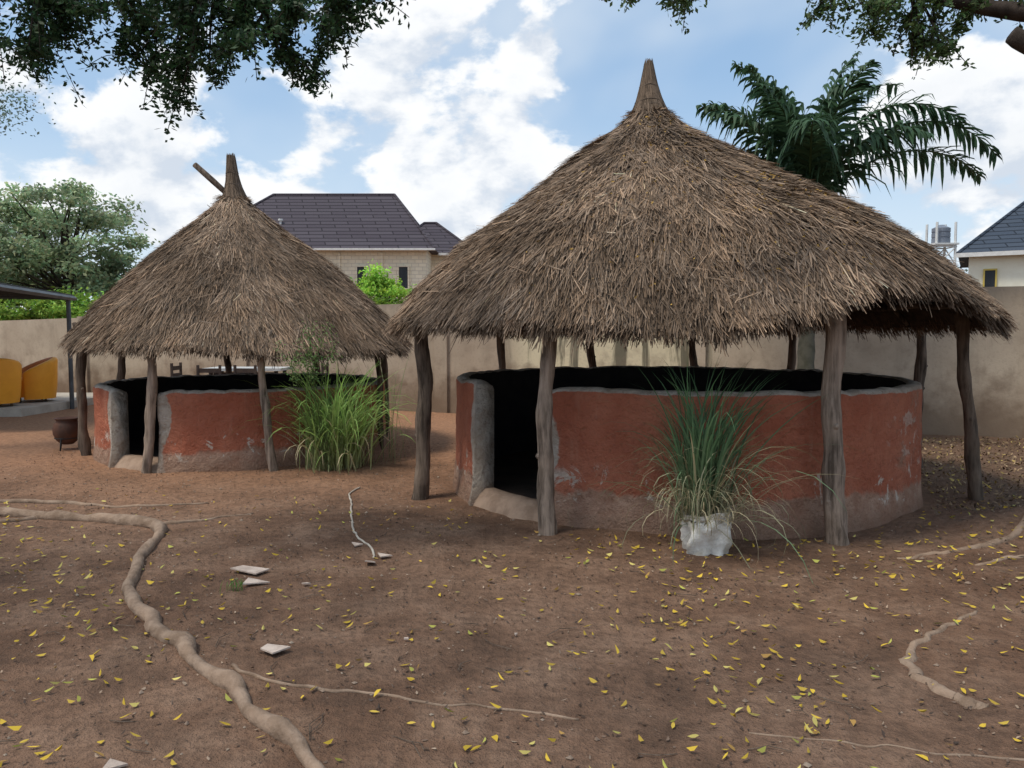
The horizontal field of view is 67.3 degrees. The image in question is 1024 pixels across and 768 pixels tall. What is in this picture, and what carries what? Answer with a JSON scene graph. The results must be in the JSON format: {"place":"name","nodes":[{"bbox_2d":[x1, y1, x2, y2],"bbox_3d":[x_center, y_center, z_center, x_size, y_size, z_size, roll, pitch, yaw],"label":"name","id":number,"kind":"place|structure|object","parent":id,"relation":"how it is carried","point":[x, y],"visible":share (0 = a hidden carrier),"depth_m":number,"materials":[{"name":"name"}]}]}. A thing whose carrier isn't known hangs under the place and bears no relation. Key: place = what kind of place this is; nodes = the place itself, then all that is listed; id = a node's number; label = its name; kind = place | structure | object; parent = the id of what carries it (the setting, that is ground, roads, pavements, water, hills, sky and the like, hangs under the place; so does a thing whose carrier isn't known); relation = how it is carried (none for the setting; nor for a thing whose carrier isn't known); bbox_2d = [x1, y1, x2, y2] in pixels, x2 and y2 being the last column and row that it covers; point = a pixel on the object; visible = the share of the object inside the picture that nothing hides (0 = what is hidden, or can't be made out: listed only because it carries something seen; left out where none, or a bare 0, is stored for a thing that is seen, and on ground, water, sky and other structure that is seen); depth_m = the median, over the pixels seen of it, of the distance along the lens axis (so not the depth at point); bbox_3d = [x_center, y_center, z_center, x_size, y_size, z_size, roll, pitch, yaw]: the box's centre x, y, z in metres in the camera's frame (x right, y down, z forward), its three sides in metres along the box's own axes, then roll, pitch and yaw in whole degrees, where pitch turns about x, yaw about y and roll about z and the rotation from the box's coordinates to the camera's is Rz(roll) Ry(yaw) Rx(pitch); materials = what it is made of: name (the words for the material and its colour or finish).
{"place":"outdoors","nodes":[
{"label":"outdoors","id":0,"kind":"place"},
{"bbox_2d":[0,405,1023,767],"bbox_3d":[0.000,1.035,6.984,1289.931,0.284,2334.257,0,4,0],"label":"ground","id":1,"kind":"structure","parent":0,"point":[358,733],"depth_m":4.20,"materials":[{"name":"brown soil"}]},
{"bbox_2d":[0,516,38,522],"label":"tree root","id":2,"kind":"object","parent":1,"relation":"on","point":[19,519],"visible":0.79,"depth_m":6.61,"materials":[{"name":"brown plant"}]},
{"bbox_2d":[0,11,55,138],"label":"acacia tree","id":3,"kind":"object","parent":1,"relation":"on","point":[11,105],"visible":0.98,"depth_m":10.35,"materials":[{"name":"green plant"}]},
{"bbox_2d":[0,286,74,320],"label":"bush","id":4,"kind":"object","parent":1,"relation":"on","point":[6,313],"visible":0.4,"depth_m":22.56,"materials":[{"name":"green plant"}]},
{"bbox_2d":[0,189,92,305],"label":"broadleaf tree","id":5,"kind":"object","parent":1,"relation":"on","point":[8,218],"visible":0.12,"depth_m":25.12,"materials":[{"name":"green plant"}]},
{"bbox_2d":[0,393,93,416],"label":"concrete slab","id":6,"kind":"structure","parent":1,"relation":"on","point":[60,401],"depth_m":15.55,"materials":[{"name":"grey concrete"}]},
{"bbox_2d":[0,358,21,405],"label":"tub armchair","id":7,"kind":"object","parent":6,"relation":"on","point":[10,379],"visible":1,"depth_m":14.99,"materials":[{"name":"yellow fabric"}]},
{"bbox_2d":[19,357,57,402],"bbox_3d":[-10.127,-0.098,16.237,0.970,0.929,1.004,0,4,0],"label":"tub armchair","id":8,"kind":"object","parent":6,"relation":"on","point":[39,379],"visible":0.88,"depth_m":15.97,"materials":[{"name":"orange fabric"}]},
{"bbox_2d":[0,283,76,408],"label":"canopy","id":9,"kind":"object","parent":6,"relation":"on","point":[9,291],"visible":0.86,"depth_m":15.39,"materials":[{"name":"metal"}]},
{"bbox_2d":[23,285,96,318],"bbox_3d":[-12.940,-1.336,22.768,2.572,3.269,2.870,0,4,0],"label":"bush","id":10,"kind":"object","parent":1,"relation":"on","point":[54,309],"visible":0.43,"depth_m":22.23,"materials":[{"name":"green plant"}]},
{"bbox_2d":[52,417,77,450],"bbox_3d":[-6.050,0.695,10.462,0.351,0.473,0.365,0,4,0],"label":"clay pot","id":11,"kind":"object","parent":1,"relation":"on","point":[64,430],"visible":0.87,"depth_m":10.34,"materials":[{"name":"brown ceramic"}]},
{"bbox_2d":[0,176,160,302],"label":"broadleaf tree","id":12,"kind":"object","parent":1,"relation":"on","point":[73,273],"visible":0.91,"depth_m":23.56,"materials":[{"name":"green plant"}]},
{"bbox_2d":[72,291,103,317],"bbox_3d":[-11.412,-1.177,22.189,2.283,3.015,2.621,-1,4,-11],"label":"bush","id":13,"kind":"object","parent":1,"relation":"on","point":[94,298],"visible":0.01,"depth_m":21.62,"materials":[{"name":"green plant"}]},
{"bbox_2d":[0,499,207,507],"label":"tree root","id":14,"kind":"object","parent":1,"relation":"on","point":[58,502],"visible":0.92,"depth_m":7.25,"materials":[{"name":"brown plant"}]},
{"bbox_2d":[88,249,142,304],"bbox_3d":[-12.376,-2.272,26.150,4.666,4.686,4.303,0,4,0],"label":"broadleaf tree","id":15,"kind":"object","parent":1,"relation":"on","point":[128,259],"visible":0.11,"depth_m":25.23,"materials":[{"name":"green plant"}]},
{"bbox_2d":[0,506,324,767],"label":"tree root","id":16,"kind":"object","parent":1,"relation":"on","point":[282,729],"visible":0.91,"depth_m":3.94,"materials":[{"name":"brown plant"}]},
{"bbox_2d":[170,362,181,376],"bbox_3d":[-6.321,0.096,15.039,0.501,1.020,0.460,0,4,0],"label":"dining chair","id":17,"kind":"object","parent":1,"relation":"on","point":[172,368],"visible":0.29,"depth_m":14.94,"materials":[{"name":"brown wood"}]},
{"bbox_2d":[0,0,409,141],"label":"shade tree","id":18,"kind":"object","parent":1,"relation":"on","point":[240,30],"visible":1,"depth_m":4.95,"materials":[{"name":"green plant"}]},
{"bbox_2d":[196,365,221,374],"bbox_3d":[-5.500,0.150,14.220,0.460,1.020,0.501,0,4,0],"label":"dining chair","id":19,"kind":"object","parent":1,"relation":"on","point":[207,370],"visible":0.21,"depth_m":13.95,"materials":[{"name":"brown wood"}]},
{"bbox_2d":[164,513,253,523],"bbox_3d":[-2.671,1.165,6.589,0.886,0.070,0.145,-2,4,-25],"label":"tree root","id":20,"kind":"object","parent":1,"relation":"on","point":[180,521],"visible":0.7,"depth_m":6.53,"materials":[{"name":"brown plant"}]},
{"bbox_2d":[220,578,243,591],"bbox_3d":[-1.738,1.241,4.784,0.146,0.092,0.106,-1,4,-17],"label":"grass sprout","id":21,"kind":"object","parent":1,"relation":"on","point":[240,582],"depth_m":4.77,"materials":[{"name":"green plant"}]},
{"bbox_2d":[56,153,413,473],"bbox_3d":[-3.609,-1.054,10.548,4.567,4.168,4.571,0,4,0],"label":"thatched hut","id":22,"kind":"object","parent":1,"relation":"on","point":[235,270],"visible":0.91,"depth_m":9.11,"materials":[{"name":"plant"}]},
{"bbox_2d":[233,365,256,373],"bbox_3d":[-4.804,0.150,14.221,0.460,1.020,0.501,1,4,10],"label":"dining chair","id":23,"kind":"object","parent":1,"relation":"on","point":[236,370],"visible":0.21,"depth_m":13.96,"materials":[{"name":"brown wood"}]},
{"bbox_2d":[209,367,291,374],"bbox_3d":[-5.150,0.141,15.042,1.500,0.930,0.800,0,4,0],"label":"garden table","id":24,"kind":"object","parent":1,"relation":"on","point":[276,369],"visible":0.25,"depth_m":14.74,"materials":[{"name":"laminate"}]},
{"bbox_2d":[273,318,344,470],"bbox_3d":[-2.227,0.143,8.515,0.789,1.790,0.433,0,4,0],"label":"climbing weed","id":25,"kind":"object","parent":1,"relation":"on","point":[310,375],"visible":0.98,"depth_m":8.47,"materials":[{"name":"green plant"}]},
{"bbox_2d":[103,542,517,767],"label":"tile shards","id":26,"kind":"object","parent":1,"relation":"on","point":[268,648],"visible":1,"depth_m":4.86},
{"bbox_2d":[321,362,328,373],"bbox_3d":[-3.880,0.096,15.039,0.501,1.020,0.460,0,4,0],"label":"dining chair","id":27,"kind":"object","parent":1,"relation":"on","point":[323,368],"visible":0.12,"depth_m":15.09,"materials":[{"name":"brown wood"}]},
{"bbox_2d":[242,361,443,474],"bbox_3d":[-2.053,0.335,8.939,2.282,1.357,2.324,2,4,23],"label":"lemongrass clump","id":28,"kind":"object","parent":1,"relation":"on","point":[344,435],"visible":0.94,"depth_m":8.83,"materials":[{"name":"green plant"}]},
{"bbox_2d":[348,487,374,558],"bbox_3d":[-1.323,1.143,6.631,0.142,0.036,2.470,-1,4,-14],"label":"root","id":29,"kind":"object","parent":1,"relation":"on","point":[360,539],"visible":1,"depth_m":6.24,"materials":[{"name":"grey wood"}]},
{"bbox_2d":[345,357,414,463],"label":"weed stalks","id":30,"kind":"object","parent":1,"relation":"on","point":[390,445],"visible":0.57,"depth_m":9.37,"materials":[{"name":"green plant"}]},
{"bbox_2d":[315,250,446,300],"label":"walls","id":31,"kind":"structure","parent":1,"relation":"on","point":[421,263],"depth_m":39.67,"materials":[{"name":"beige stone"}]},
{"bbox_2d":[254,193,462,254],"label":"roof","id":32,"kind":"structure","parent":31,"relation":"on","point":[349,220],"depth_m":41.77,"materials":[{"name":"tile"}]},
{"bbox_2d":[313,248,448,289],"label":"windows and trim","id":33,"kind":"structure","parent":31,"relation":"attached to","point":[403,272],"depth_m":39.58,"materials":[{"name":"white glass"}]},
{"bbox_2d":[350,259,416,304],"bbox_3d":[-3.828,-1.655,22.578,2.939,3.921,2.932,3,5,40],"label":"bush","id":34,"kind":"object","parent":1,"relation":"on","point":[376,285],"visible":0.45,"depth_m":21.90,"materials":[{"name":"green plant"}]},
{"bbox_2d":[231,663,578,720],"bbox_3d":[-0.553,1.376,3.404,1.706,0.034,0.133,1,4,17],"label":"tree root","id":35,"kind":"object","parent":1,"relation":"on","point":[238,670],"visible":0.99,"depth_m":3.39,"materials":[{"name":"brown plant"}]},
{"bbox_2d":[0,485,1021,767],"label":"twigs","id":36,"kind":"object","parent":1,"relation":"on","point":[466,661],"visible":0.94,"depth_m":3.92,"materials":[{"name":"brown wood"}]},
{"bbox_2d":[0,286,1023,438],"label":"perimeter wall","id":37,"kind":"structure","parent":1,"relation":"on","point":[997,370],"depth_m":13.50,"materials":[{"name":"paint"}]},
{"bbox_2d":[0,442,1023,767],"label":"leaf debris","id":38,"kind":"object","parent":1,"relation":"on","point":[494,620],"visible":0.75,"depth_m":4.47,"materials":[{"name":"plant"}]},
{"bbox_2d":[0,469,1023,767],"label":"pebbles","id":39,"kind":"object","parent":1,"relation":"on","point":[570,757],"visible":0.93,"depth_m":4.40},
{"bbox_2d":[0,480,1023,767],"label":"fallen leaves","id":40,"kind":"object","parent":1,"relation":"on","point":[592,680],"visible":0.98,"depth_m":4.11,"materials":[{"name":"yellow plant"}]},
{"bbox_2d":[382,58,1019,545],"bbox_3d":[1.776,-1.100,8.158,6.207,4.576,6.108,0,4,0],"label":"thatched hut","id":41,"kind":"object","parent":1,"relation":"on","point":[650,218],"visible":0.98,"depth_m":6.10,"materials":[{"name":"plant"}]},
{"bbox_2d":[568,358,873,585],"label":"potted grass","id":42,"kind":"object","parent":1,"relation":"on","point":[707,515],"depth_m":5.47,"materials":[{"name":"green plant"}]},
{"bbox_2d":[601,0,1023,79],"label":"shade tree","id":43,"kind":"object","parent":1,"relation":"on","point":[917,38],"visible":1,"depth_m":4.81,"materials":[{"name":"green plant"}]},
{"bbox_2d":[696,51,1002,368],"bbox_3d":[4.567,-1.874,11.453,4.097,5.832,3.633,-3,5,-40],"label":"palm tree","id":44,"kind":"object","parent":1,"relation":"on","point":[802,145],"visible":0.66,"depth_m":10.79,"materials":[{"name":"green plant"}]},
{"bbox_2d":[749,732,1023,760],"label":"tree root","id":45,"kind":"object","parent":1,"relation":"on","point":[940,754],"visible":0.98,"depth_m":2.98,"materials":[{"name":"brown plant"}]},
{"bbox_2d":[898,610,988,709],"bbox_3d":[2.207,1.377,3.956,0.373,0.099,1.324,2,4,29],"label":"tree root","id":46,"kind":"object","parent":1,"relation":"on","point":[916,673],"visible":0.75,"depth_m":3.63,"materials":[{"name":"brown plant"}]},
{"bbox_2d":[897,515,1023,559],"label":"tree root","id":47,"kind":"object","parent":1,"relation":"on","point":[1016,532],"visible":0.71,"depth_m":5.66,"materials":[{"name":"brown plant"}]},
{"bbox_2d":[921,436,1023,548],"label":"leaf litter","id":48,"kind":"object","parent":1,"relation":"on","point":[984,486],"visible":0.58,"depth_m":8.76,"materials":[{"name":"plant"}]},
{"bbox_2d":[968,255,1023,286],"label":"walls","id":49,"kind":"structure","parent":1,"relation":"on","point":[1010,270],"depth_m":34.56,"materials":[{"name":"beige paint"}]},
{"bbox_2d":[956,201,1023,267],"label":"roof","id":50,"kind":"structure","parent":49,"relation":"on","point":[1005,232],"depth_m":35.39,"materials":[{"name":"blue tile"}]},
{"bbox_2d":[956,250,1023,286],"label":"windows and trim","id":51,"kind":"structure","parent":49,"relation":"attached to","point":[989,277],"depth_m":34.66,"materials":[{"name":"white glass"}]},
{"bbox_2d":[975,555,1023,565],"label":"tree root","id":52,"kind":"object","parent":1,"relation":"on","point":[994,560],"visible":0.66,"depth_m":5.38,"materials":[{"name":"brown plant"}]},
{"bbox_2d":[0,0,1023,311],"label":"sky","id":53,"kind":"structure","parent":0,"point":[457,113],"materials":[{"name":"blue"}]},
{"bbox_2d":[925,222,958,263],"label":"water tank tower","id":54,"kind":"structure","parent":0,"point":[940,235],"depth_m":44.56,"materials":[{"name":"grey plastic"}]}
]}

